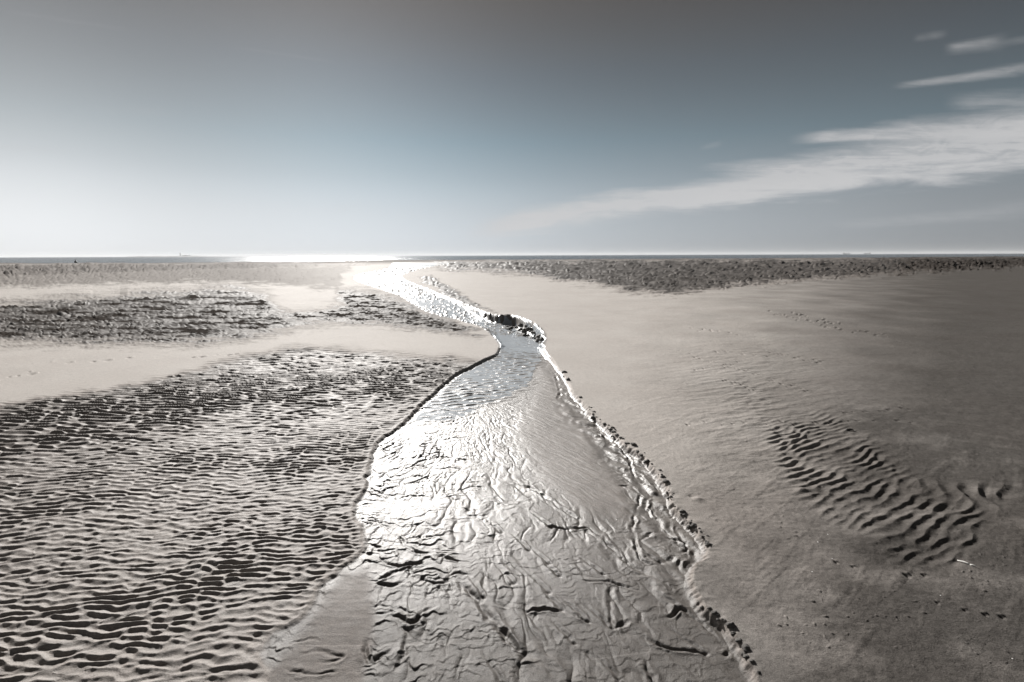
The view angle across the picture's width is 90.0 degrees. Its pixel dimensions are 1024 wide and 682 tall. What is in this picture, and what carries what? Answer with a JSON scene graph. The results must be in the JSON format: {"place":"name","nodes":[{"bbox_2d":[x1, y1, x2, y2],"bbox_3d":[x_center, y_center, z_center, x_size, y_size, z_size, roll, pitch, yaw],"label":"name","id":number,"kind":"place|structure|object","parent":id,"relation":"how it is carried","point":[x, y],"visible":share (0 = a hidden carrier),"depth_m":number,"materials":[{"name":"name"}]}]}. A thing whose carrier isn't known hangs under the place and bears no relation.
{"place":"outdoors","nodes":[
{"label":"outdoors","id":0,"kind":"place"},
{"bbox_2d":[357,263,543,422],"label":"stream","id":1,"kind":"structure","parent":0,"point":[512,340],"depth_m":8.91,"materials":[{"name":"grey liquid"}]},
{"bbox_2d":[0,256,1023,681],"bbox_3d":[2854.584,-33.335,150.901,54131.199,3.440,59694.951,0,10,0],"label":"ground","id":2,"kind":"structure","parent":0,"point":[186,456],"depth_m":5.02,"materials":[{"name":"grey sand"}]},
{"bbox_2d":[266,267,744,681],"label":"stream bed","id":3,"kind":"object","parent":2,"relation":"in","point":[504,545],"visible":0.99,"depth_m":2.98,"materials":[{"name":"grey sand"}]},
{"bbox_2d":[726,622,736,628],"bbox_3d":[1.049,1.355,2.446,0.049,0.029,0.036,9,22,-11],"label":"sand clod","id":4,"kind":"object","parent":2,"relation":"on","point":[732,625],"visible":1,"depth_m":2.44,"materials":[{"name":"grey sand"}]},
{"bbox_2d":[742,643,749,649],"bbox_3d":[1.059,1.382,2.312,0.039,0.019,0.033,-4,19,-31],"label":"sand clod","id":5,"kind":"object","parent":2,"relation":"on","point":[745,645],"visible":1,"depth_m":2.31,"materials":[{"name":"grey sand"}]},
{"bbox_2d":[958,560,975,566],"bbox_3d":[2.610,1.274,2.934,0.016,0.018,0.095,-4,10,-24],"label":"twig","id":6,"kind":"object","parent":2,"relation":"on","point":[972,565],"visible":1,"depth_m":2.93,"materials":[{"name":"white wood"}]},
{"bbox_2d":[0,253,1023,262],"bbox_3d":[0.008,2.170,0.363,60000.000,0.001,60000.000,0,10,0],"label":"sea","id":7,"kind":"structure","parent":0,"point":[192,259],"depth_m":491.58,"materials":[{"name":"grey liquid"}]},
{"bbox_2d":[129,256,242,256],"bbox_3d":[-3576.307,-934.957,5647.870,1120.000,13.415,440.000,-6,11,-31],"label":"island","id":8,"kind":"structure","parent":7,"relation":"on","point":[185,256],"depth_m":5481.14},
{"bbox_2d":[0,0,1023,256],"label":"sky","id":9,"kind":"structure","parent":0,"point":[128,128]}
]}

